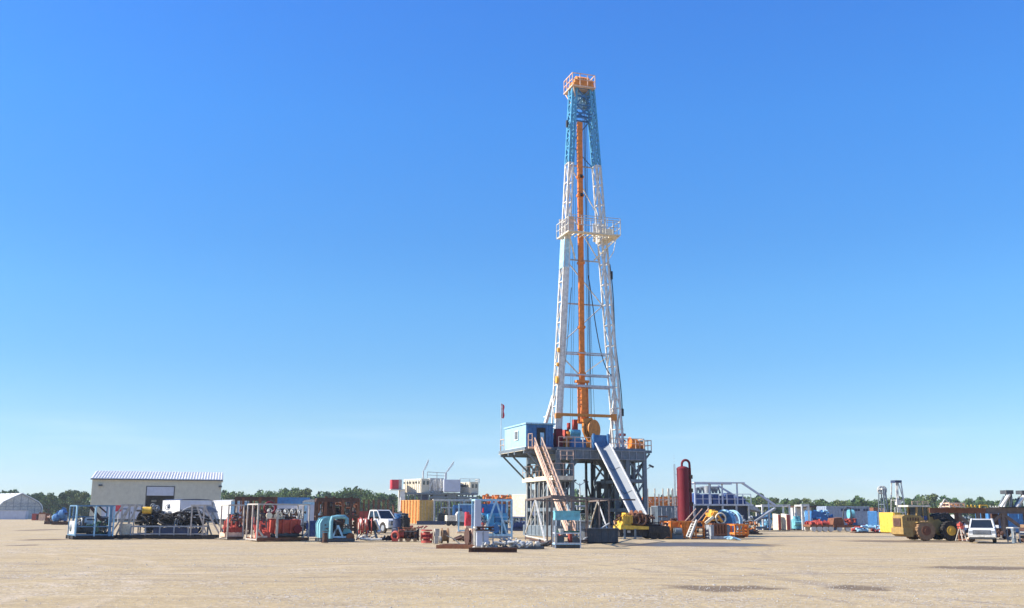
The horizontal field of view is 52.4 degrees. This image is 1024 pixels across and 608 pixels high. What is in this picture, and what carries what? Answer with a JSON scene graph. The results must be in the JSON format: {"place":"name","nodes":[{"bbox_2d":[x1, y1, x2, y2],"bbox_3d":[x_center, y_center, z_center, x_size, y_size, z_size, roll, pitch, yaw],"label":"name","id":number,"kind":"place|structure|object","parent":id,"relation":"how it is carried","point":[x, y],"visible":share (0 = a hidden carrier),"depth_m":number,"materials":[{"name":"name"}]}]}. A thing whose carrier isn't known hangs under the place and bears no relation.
{"place":"outdoors","nodes":[
{"label":"outdoors","id":0,"kind":"place"},
{"bbox_2d":[464,512,470,527],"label":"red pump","id":1,"kind":"object","parent":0,"point":[467,522],"visible":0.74,"depth_m":146.26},
{"bbox_2d":[51,515,968,521],"bbox_3d":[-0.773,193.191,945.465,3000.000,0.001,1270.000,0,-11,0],"label":"field","id":2,"kind":"structure","parent":0,"point":[436,519],"depth_m":395.19,"materials":[{"name":"green soil"}]},
{"bbox_2d":[39,492,58,513],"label":"broadleaf tree","id":3,"kind":"object","parent":2,"relation":"on","point":[51,499],"visible":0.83,"depth_m":360.84,"materials":[{"name":"green plant"}]},
{"bbox_2d":[51,492,68,511],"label":"broadleaf tree","id":4,"kind":"object","parent":2,"relation":"on","point":[62,497],"visible":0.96,"depth_m":349.13,"materials":[{"name":"green plant"}]},
{"bbox_2d":[65,489,83,517],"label":"broadleaf tree","id":5,"kind":"object","parent":2,"relation":"on","point":[70,493],"visible":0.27,"depth_m":363.87,"materials":[{"name":"green plant"}]},
{"bbox_2d":[67,491,89,517],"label":"broadleaf tree","id":6,"kind":"object","parent":2,"relation":"on","point":[81,497],"visible":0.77,"depth_m":350.54,"materials":[{"name":"green plant"}]},
{"bbox_2d":[222,493,241,499],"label":"broadleaf tree","id":7,"kind":"object","parent":2,"relation":"on","point":[227,496],"visible":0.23,"depth_m":343.37,"materials":[{"name":"green plant"}]},
{"bbox_2d":[261,490,280,510],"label":"broadleaf tree","id":8,"kind":"object","parent":2,"relation":"on","point":[269,494],"visible":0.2,"depth_m":338.81,"materials":[{"name":"green plant"}]},
{"bbox_2d":[281,487,299,496],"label":"broadleaf tree","id":9,"kind":"object","parent":2,"relation":"on","point":[287,494],"visible":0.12,"depth_m":353.89,"materials":[{"name":"green plant"}]},
{"bbox_2d":[291,488,311,498],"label":"broadleaf tree","id":10,"kind":"object","parent":2,"relation":"on","point":[305,492],"visible":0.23,"depth_m":339.84,"materials":[{"name":"green plant"}]},
{"bbox_2d":[334,487,360,514],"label":"broadleaf tree","id":11,"kind":"object","parent":2,"relation":"on","point":[345,493],"visible":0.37,"depth_m":340.48,"materials":[{"name":"green plant"}]},
{"bbox_2d":[360,489,379,510],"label":"broadleaf tree","id":12,"kind":"object","parent":2,"relation":"on","point":[367,495],"visible":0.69,"depth_m":345.55,"materials":[{"name":"green plant"}]},
{"bbox_2d":[373,492,390,509],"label":"broadleaf tree","id":13,"kind":"object","parent":2,"relation":"on","point":[381,497],"visible":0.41,"depth_m":362.57,"materials":[{"name":"green plant"}]},
{"bbox_2d":[384,495,396,511],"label":"broadleaf tree","id":14,"kind":"object","parent":2,"relation":"on","point":[390,498],"visible":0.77,"depth_m":358.07,"materials":[{"name":"green plant"}]},
{"bbox_2d":[2,486,1023,520],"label":"wood","id":15,"kind":"object","parent":2,"relation":"on","point":[825,502],"visible":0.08,"depth_m":381.81,"materials":[{"name":"green plant"}]},
{"bbox_2d":[752,497,772,515],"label":"broadleaf tree","id":16,"kind":"object","parent":2,"relation":"on","point":[759,500],"visible":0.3,"depth_m":351.91,"materials":[{"name":"green plant"}]},
{"bbox_2d":[762,497,781,520],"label":"broadleaf tree","id":17,"kind":"object","parent":2,"relation":"on","point":[775,500],"visible":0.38,"depth_m":338.45,"materials":[{"name":"green plant"}]},
{"bbox_2d":[802,498,815,510],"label":"broadleaf tree","id":18,"kind":"object","parent":2,"relation":"on","point":[804,500],"visible":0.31,"depth_m":347.87,"materials":[{"name":"green plant"}]},
{"bbox_2d":[855,497,873,507],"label":"broadleaf tree","id":19,"kind":"object","parent":2,"relation":"on","point":[862,501],"visible":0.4,"depth_m":357.64,"materials":[{"name":"green plant"}]},
{"bbox_2d":[885,496,902,511],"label":"broadleaf tree","id":20,"kind":"object","parent":2,"relation":"on","point":[894,498],"visible":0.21,"depth_m":348.77,"materials":[{"name":"green plant"}]},
{"bbox_2d":[900,498,916,514],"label":"broadleaf tree","id":21,"kind":"object","parent":2,"relation":"on","point":[908,501],"visible":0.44,"depth_m":339.31,"materials":[{"name":"green plant"}]},
{"bbox_2d":[917,493,938,513],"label":"broadleaf tree","id":22,"kind":"object","parent":2,"relation":"on","point":[932,497],"visible":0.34,"depth_m":340.35,"materials":[{"name":"green plant"}]},
{"bbox_2d":[961,498,975,520],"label":"broadleaf tree","id":23,"kind":"object","parent":2,"relation":"on","point":[968,501],"visible":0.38,"depth_m":357.77,"materials":[{"name":"green plant"}]},
{"bbox_2d":[0,519,1023,607],"bbox_3d":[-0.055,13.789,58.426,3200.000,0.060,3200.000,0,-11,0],"label":"ground","id":24,"kind":"structure","parent":0,"point":[75,586],"depth_m":35.24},
{"bbox_2d":[0,510,28,518],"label":"shed","id":25,"kind":"structure","parent":24,"relation":"on","point":[14,514],"depth_m":288.80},
{"bbox_2d":[0,493,42,518],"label":"fabric hangar","id":26,"kind":"structure","parent":24,"relation":"on","point":[15,501],"depth_m":307.37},
{"bbox_2d":[51,507,67,524],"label":"pump trailer","id":27,"kind":"object","parent":24,"relation":"on","point":[59,517],"visible":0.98,"depth_m":167.22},
{"bbox_2d":[65,505,115,538],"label":"blue cage skid","id":28,"kind":"object","parent":24,"relation":"on","point":[90,527],"visible":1,"depth_m":77.28,"materials":[{"name":"metal"}]},
{"bbox_2d":[101,505,145,524],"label":"cargo trailer","id":29,"kind":"object","parent":24,"relation":"on","point":[103,513],"visible":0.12,"depth_m":171.06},
{"bbox_2d":[89,470,222,521],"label":"metal shed","id":30,"kind":"structure","parent":24,"relation":"on","point":[147,489],"depth_m":218.13,"materials":[{"name":"metal"}]},
{"bbox_2d":[147,487,173,495],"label":"roller door","id":31,"kind":"structure","parent":30,"relation":"in","point":[151,491],"depth_m":217.57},
{"bbox_2d":[104,503,223,538],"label":"hose basket skid","id":32,"kind":"object","parent":24,"relation":"on","point":[168,521],"visible":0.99,"depth_m":79.45,"materials":[{"name":"metal"}]},
{"bbox_2d":[162,499,211,523],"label":"cargo trailer","id":33,"kind":"object","parent":24,"relation":"on","point":[176,505],"visible":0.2,"depth_m":182.11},
{"bbox_2d":[211,500,248,523],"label":"cargo trailer","id":34,"kind":"object","parent":24,"relation":"on","point":[216,504],"visible":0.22,"depth_m":180.68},
{"bbox_2d":[219,504,244,538],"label":"red rack skid","id":35,"kind":"object","parent":24,"relation":"on","point":[232,528],"visible":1,"depth_m":78.17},
{"bbox_2d":[234,496,277,532],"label":"rusty frame stack","id":36,"kind":"object","parent":24,"relation":"on","point":[254,499],"visible":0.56,"depth_m":103.02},
{"bbox_2d":[245,501,309,540],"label":"red pump skid","id":37,"kind":"object","parent":24,"relation":"on","point":[278,525],"visible":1,"depth_m":74.50,"materials":[{"name":"metal"}]},
{"bbox_2d":[272,497,309,528],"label":"container office","id":38,"kind":"structure","parent":24,"relation":"on","point":[289,500],"depth_m":120.24,"materials":[{"name":"blue metal"}]},
{"bbox_2d":[302,499,320,530],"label":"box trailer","id":39,"kind":"object","parent":24,"relation":"on","point":[310,502],"visible":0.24,"depth_m":118.28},
{"bbox_2d":[306,521,316,536],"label":"blue bin","id":40,"kind":"object","parent":24,"relation":"on","point":[312,530],"visible":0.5,"depth_m":82.28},
{"bbox_2d":[315,515,354,541],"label":"teal mud pump","id":41,"kind":"object","parent":24,"relation":"on","point":[338,529],"visible":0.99,"depth_m":72.88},
{"bbox_2d":[314,497,359,533],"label":"rusty frame stack","id":42,"kind":"object","parent":24,"relation":"on","point":[328,509],"visible":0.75,"depth_m":99.25,"materials":[{"name":"metal"}]},
{"bbox_2d":[356,517,381,540],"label":"hose reel","id":43,"kind":"object","parent":24,"relation":"on","point":[371,524],"visible":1,"depth_m":73.94,"materials":[{"name":"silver metal"}]},
{"bbox_2d":[352,499,388,520],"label":"stake trailer","id":44,"kind":"object","parent":24,"relation":"on","point":[363,514],"visible":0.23,"depth_m":124.27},
{"bbox_2d":[360,510,394,532],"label":"pickup truck","id":45,"kind":"object","parent":24,"relation":"on","point":[384,518],"visible":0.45,"depth_m":106.59,"materials":[{"name":"silver metal"}]},
{"bbox_2d":[393,514,401,530],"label":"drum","id":46,"kind":"object","parent":24,"relation":"on","point":[396,522],"visible":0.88,"depth_m":89.65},
{"bbox_2d":[399,513,410,528],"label":"dark drum","id":47,"kind":"object","parent":24,"relation":"on","point":[405,520],"visible":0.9,"depth_m":89.68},
{"bbox_2d":[391,527,419,540],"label":"red wellhead piece","id":48,"kind":"object","parent":24,"relation":"on","point":[407,534],"visible":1,"depth_m":73.91,"materials":[{"name":"brown metal"}]},
{"bbox_2d":[401,500,433,522],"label":"ochre container","id":49,"kind":"object","parent":24,"relation":"on","point":[418,510],"visible":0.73,"depth_m":198.87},
{"bbox_2d":[420,501,433,520],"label":"door","id":50,"kind":"structure","parent":49,"relation":"in","point":[426,514],"depth_m":198.59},
{"bbox_2d":[420,529,432,542],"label":"red valve stack","id":51,"kind":"object","parent":24,"relation":"on","point":[426,537],"visible":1,"depth_m":69.03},
{"bbox_2d":[417,521,444,524],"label":"steel sill","id":52,"kind":"structure","parent":24,"relation":"on","point":[430,522],"depth_m":185.43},
{"bbox_2d":[389,459,479,520],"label":"mud tank module","id":53,"kind":"object","parent":24,"relation":"on","point":[424,489],"visible":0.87,"depth_m":255.42,"materials":[{"name":"white metal"}]},
{"bbox_2d":[433,528,448,542],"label":"cable drum","id":54,"kind":"object","parent":24,"relation":"on","point":[442,537],"visible":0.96,"depth_m":69.01,"materials":[{"name":"metal"}]},
{"bbox_2d":[438,508,452,523],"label":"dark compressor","id":55,"kind":"object","parent":24,"relation":"on","point":[441,516],"visible":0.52,"depth_m":201.63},
{"bbox_2d":[445,515,456,525],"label":"cream service trailer","id":56,"kind":"object","parent":24,"relation":"on","point":[450,519],"visible":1,"depth_m":171.21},
{"bbox_2d":[432,499,474,520],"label":"pipe canopy","id":57,"kind":"object","parent":24,"relation":"on","point":[463,501],"visible":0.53,"depth_m":198.71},
{"bbox_2d":[436,544,474,548],"bbox_3d":[-2.903,13.848,59.431,2.493,0.204,2.342,-1,-11,6],"label":"rusty sled","id":58,"kind":"object","parent":24,"relation":"on","point":[452,546],"visible":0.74,"depth_m":58.34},
{"bbox_2d":[455,511,464,525],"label":"white tank","id":59,"kind":"object","parent":24,"relation":"on","point":[461,518],"visible":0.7,"depth_m":175.20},
{"bbox_2d":[453,505,471,514],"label":"generator set","id":60,"kind":"object","parent":24,"relation":"on","point":[465,508],"visible":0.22,"depth_m":194.74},
{"bbox_2d":[457,504,474,532],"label":"white gate frame","id":61,"kind":"object","parent":24,"relation":"on","point":[460,531],"visible":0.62,"depth_m":108.98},
{"bbox_2d":[464,527,472,544],"bbox_3d":[-2.525,13.562,60.504,0.236,1.092,1.025,4,-12,-20],"label":"upright reel","id":62,"kind":"object","parent":24,"relation":"on","point":[468,535],"visible":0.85,"depth_m":60.29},
{"bbox_2d":[473,526,493,546],"bbox_3d":[-1.600,13.153,58.566,1.099,1.230,1.063,2,-12,-8],"label":"white chest tank","id":63,"kind":"object","parent":24,"relation":"on","point":[480,536],"visible":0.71,"depth_m":58.12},
{"bbox_2d":[471,499,512,537],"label":"blue frame skid","id":64,"kind":"object","parent":24,"relation":"on","point":[495,514],"visible":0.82,"depth_m":85.24,"materials":[{"name":"metal"}]},
{"bbox_2d":[469,547,516,552],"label":"fallen beam","id":65,"kind":"structure","parent":24,"relation":"on","point":[496,549],"depth_m":53.03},
{"bbox_2d":[482,494,511,522],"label":"orange pipe bundle","id":66,"kind":"object","parent":24,"relation":"on","point":[487,496],"visible":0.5,"depth_m":220.29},
{"bbox_2d":[473,537,540,548],"bbox_3d":[-0.312,13.440,58.546,3.886,0.687,1.914,0,-11,0],"label":"white scrap heap","id":67,"kind":"object","parent":24,"relation":"on","point":[509,541],"visible":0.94,"depth_m":57.95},
{"bbox_2d":[508,518,530,530],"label":"blue machine","id":68,"kind":"object","parent":24,"relation":"on","point":[518,525],"visible":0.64,"depth_m":124.37,"materials":[{"name":"metal"}]},
{"bbox_2d":[512,494,534,524],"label":"cream container","id":69,"kind":"object","parent":24,"relation":"on","point":[518,505],"visible":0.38,"depth_m":147.06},
{"bbox_2d":[511,541,543,548],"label":"white pump heads","id":70,"kind":"object","parent":24,"relation":"on","point":[537,543],"visible":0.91,"depth_m":58.19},
{"bbox_2d":[552,504,580,547],"bbox_3d":[3.187,12.937,60.641,1.546,2.513,1.271,1,-11,-4],"label":"tank stand","id":71,"kind":"object","parent":24,"relation":"on","point":[572,542],"visible":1,"depth_m":60.19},
{"bbox_2d":[499,72,651,536],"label":"drilling rig","id":72,"kind":"object","parent":24,"relation":"on","point":[546,451],"visible":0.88,"depth_m":97.96,"materials":[{"name":"metal"}]},
{"bbox_2d":[525,495,634,546],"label":"steel stand","id":73,"kind":"object","parent":24,"relation":"on","point":[561,498],"visible":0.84,"depth_m":72.83,"materials":[{"name":"metal"}]},
{"bbox_2d":[569,505,603,530],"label":"long blue tank","id":74,"kind":"object","parent":24,"relation":"on","point":[582,522],"visible":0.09,"depth_m":119.85,"materials":[{"name":"metal"}]},
{"bbox_2d":[578,528,618,542],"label":"ballast box","id":75,"kind":"object","parent":24,"relation":"on","point":[602,535],"visible":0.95,"depth_m":70.31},
{"bbox_2d":[613,510,669,538],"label":"yellow winch skid","id":76,"kind":"object","parent":24,"relation":"on","point":[635,523],"visible":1,"depth_m":83.14,"materials":[{"name":"metal"}]},
{"bbox_2d":[642,488,677,521],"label":"orange pipe basket","id":77,"kind":"object","parent":24,"relation":"on","point":[663,500],"visible":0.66,"depth_m":153.44,"materials":[{"name":"metal"}]},
{"bbox_2d":[651,506,677,523],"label":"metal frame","id":78,"kind":"object","parent":24,"relation":"on","point":[670,511],"visible":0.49,"depth_m":124.04,"materials":[{"name":"metal"}]},
{"bbox_2d":[659,508,677,523],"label":"door","id":79,"kind":"structure","parent":78,"relation":"in","point":[673,511],"depth_m":124.00,"materials":[{"name":"metal"}]},
{"bbox_2d":[660,508,708,538],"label":"orange piping skid","id":80,"kind":"object","parent":24,"relation":"on","point":[681,529],"visible":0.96,"depth_m":84.88,"materials":[{"name":"metal"}]},
{"bbox_2d":[701,510,729,538],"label":"spool winch skid","id":81,"kind":"object","parent":24,"relation":"on","point":[718,528],"visible":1,"depth_m":84.22,"materials":[{"name":"metal"}]},
{"bbox_2d":[716,510,735,531],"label":"cable spool","id":82,"kind":"object","parent":24,"relation":"on","point":[730,517],"visible":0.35,"depth_m":97.41},
{"bbox_2d":[689,482,775,529],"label":"mud tank deck","id":83,"kind":"structure","parent":24,"relation":"on","point":[725,501],"depth_m":128.20,"materials":[{"name":"metal"}]},
{"bbox_2d":[729,510,742,531],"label":"cable spool","id":84,"kind":"object","parent":24,"relation":"on","point":[738,517],"visible":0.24,"depth_m":105.05},
{"bbox_2d":[729,524,748,537],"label":"orange low rack","id":85,"kind":"object","parent":24,"relation":"on","point":[745,530],"visible":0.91,"depth_m":88.03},
{"bbox_2d":[740,514,757,531],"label":"grey pipe heap","id":86,"kind":"object","parent":24,"relation":"on","point":[750,523],"visible":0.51,"depth_m":114.61,"materials":[{"name":"metal"}]},
{"bbox_2d":[758,513,772,529],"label":"blue valve manifold","id":87,"kind":"object","parent":24,"relation":"on","point":[766,522],"visible":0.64,"depth_m":137.31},
{"bbox_2d":[756,504,790,529],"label":"white portal frame","id":88,"kind":"object","parent":24,"relation":"on","point":[776,505],"visible":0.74,"depth_m":136.17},
{"bbox_2d":[773,514,780,530],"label":"striped cabinet","id":89,"kind":"object","parent":24,"relation":"on","point":[776,522],"visible":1,"depth_m":132.85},
{"bbox_2d":[781,514,790,530],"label":"striped cabinet","id":90,"kind":"object","parent":24,"relation":"on","point":[785,522],"visible":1,"depth_m":132.82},
{"bbox_2d":[791,516,801,529],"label":"teal pump pair","id":91,"kind":"object","parent":24,"relation":"on","point":[796,522],"visible":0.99,"depth_m":136.56},
{"bbox_2d":[794,504,809,529],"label":"white portal frame","id":92,"kind":"object","parent":24,"relation":"on","point":[808,508],"visible":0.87,"depth_m":136.09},
{"bbox_2d":[790,506,816,523],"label":"frame","id":93,"kind":"structure","parent":24,"relation":"on","point":[798,508],"depth_m":200.14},
{"bbox_2d":[803,519,833,531],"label":"red flat trailer","id":94,"kind":"object","parent":24,"relation":"on","point":[818,525],"visible":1,"depth_m":124.16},
{"bbox_2d":[804,510,835,529],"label":"blue machinery pile","id":95,"kind":"object","parent":24,"relation":"on","point":[822,515],"visible":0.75,"depth_m":141.11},
{"bbox_2d":[816,506,869,524],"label":"long grey container","id":96,"kind":"object","parent":24,"relation":"on","point":[861,515],"visible":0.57,"depth_m":190.68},
{"bbox_2d":[827,507,860,531],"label":"red boat trailer","id":97,"kind":"object","parent":24,"relation":"on","point":[837,523],"visible":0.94,"depth_m":126.30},
{"bbox_2d":[850,525,889,532],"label":"scattered fittings","id":98,"kind":"object","parent":24,"relation":"on","point":[865,528],"visible":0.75,"depth_m":119.06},
{"bbox_2d":[867,511,880,526],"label":"deep blue container","id":99,"kind":"object","parent":24,"relation":"on","point":[872,517],"visible":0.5,"depth_m":172.12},
{"bbox_2d":[877,486,888,524],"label":"tower frame","id":100,"kind":"object","parent":24,"relation":"on","point":[882,490],"visible":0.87,"depth_m":147.51,"materials":[{"name":"metal"}]},
{"bbox_2d":[879,507,900,532],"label":"yellow tank box","id":101,"kind":"object","parent":24,"relation":"on","point":[886,521],"visible":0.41,"depth_m":113.43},
{"bbox_2d":[890,480,905,514],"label":"tower frame","id":102,"kind":"object","parent":24,"relation":"on","point":[897,501],"visible":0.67,"depth_m":147.16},
{"bbox_2d":[891,501,967,540],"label":"wheel loader","id":103,"kind":"object","parent":24,"relation":"on","point":[917,522],"visible":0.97,"depth_m":83.25,"materials":[{"name":"yellow metal"}]},
{"bbox_2d":[955,522,967,540],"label":"red tripod pump","id":104,"kind":"object","parent":24,"relation":"on","point":[960,527],"visible":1,"depth_m":80.97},
{"bbox_2d":[929,508,1023,538],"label":"steel beam bridge","id":105,"kind":"structure","parent":24,"relation":"on","point":[996,514],"depth_m":88.54,"materials":[{"name":"metal"}]},
{"bbox_2d":[940,503,964,507],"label":"salmon lattice rack","id":106,"kind":"object","parent":105,"relation":"on","point":[954,505],"visible":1,"depth_m":87.87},
{"bbox_2d":[998,490,1015,507],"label":"hydraulic jack","id":107,"kind":"object","parent":105,"relation":"on","point":[1008,497],"visible":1,"depth_m":88.74,"materials":[{"name":"metal"}]},
{"bbox_2d":[1014,490,1023,507],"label":"hydraulic jack","id":108,"kind":"object","parent":105,"relation":"on","point":[1018,502],"visible":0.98,"depth_m":88.85,"materials":[{"name":"metal"}]},
{"bbox_2d":[965,518,998,542],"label":"white suv","id":109,"kind":"object","parent":24,"relation":"on","point":[982,529],"visible":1,"depth_m":76.56,"materials":[{"name":"silver metal"}]},
{"bbox_2d":[975,513,1023,532],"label":"blue tarp tank","id":110,"kind":"object","parent":24,"relation":"on","point":[1017,518],"visible":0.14,"depth_m":120.21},
{"bbox_2d":[996,529,1010,540],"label":"mixed pipe clutter","id":111,"kind":"object","parent":24,"relation":"on","point":[1001,534],"visible":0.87,"depth_m":80.05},
{"bbox_2d":[0,0,1023,515],"label":"sky","id":112,"kind":"structure","parent":0,"point":[265,245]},
{"bbox_2d":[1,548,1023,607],"bbox_3d":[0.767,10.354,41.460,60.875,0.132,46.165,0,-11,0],"label":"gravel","id":113,"kind":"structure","parent":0,"point":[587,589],"depth_m":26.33,"materials":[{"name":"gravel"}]},
{"bbox_2d":[674,458,693,520],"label":"red separator tower","id":114,"kind":"structure","parent":0,"point":[684,490],"depth_m":109.86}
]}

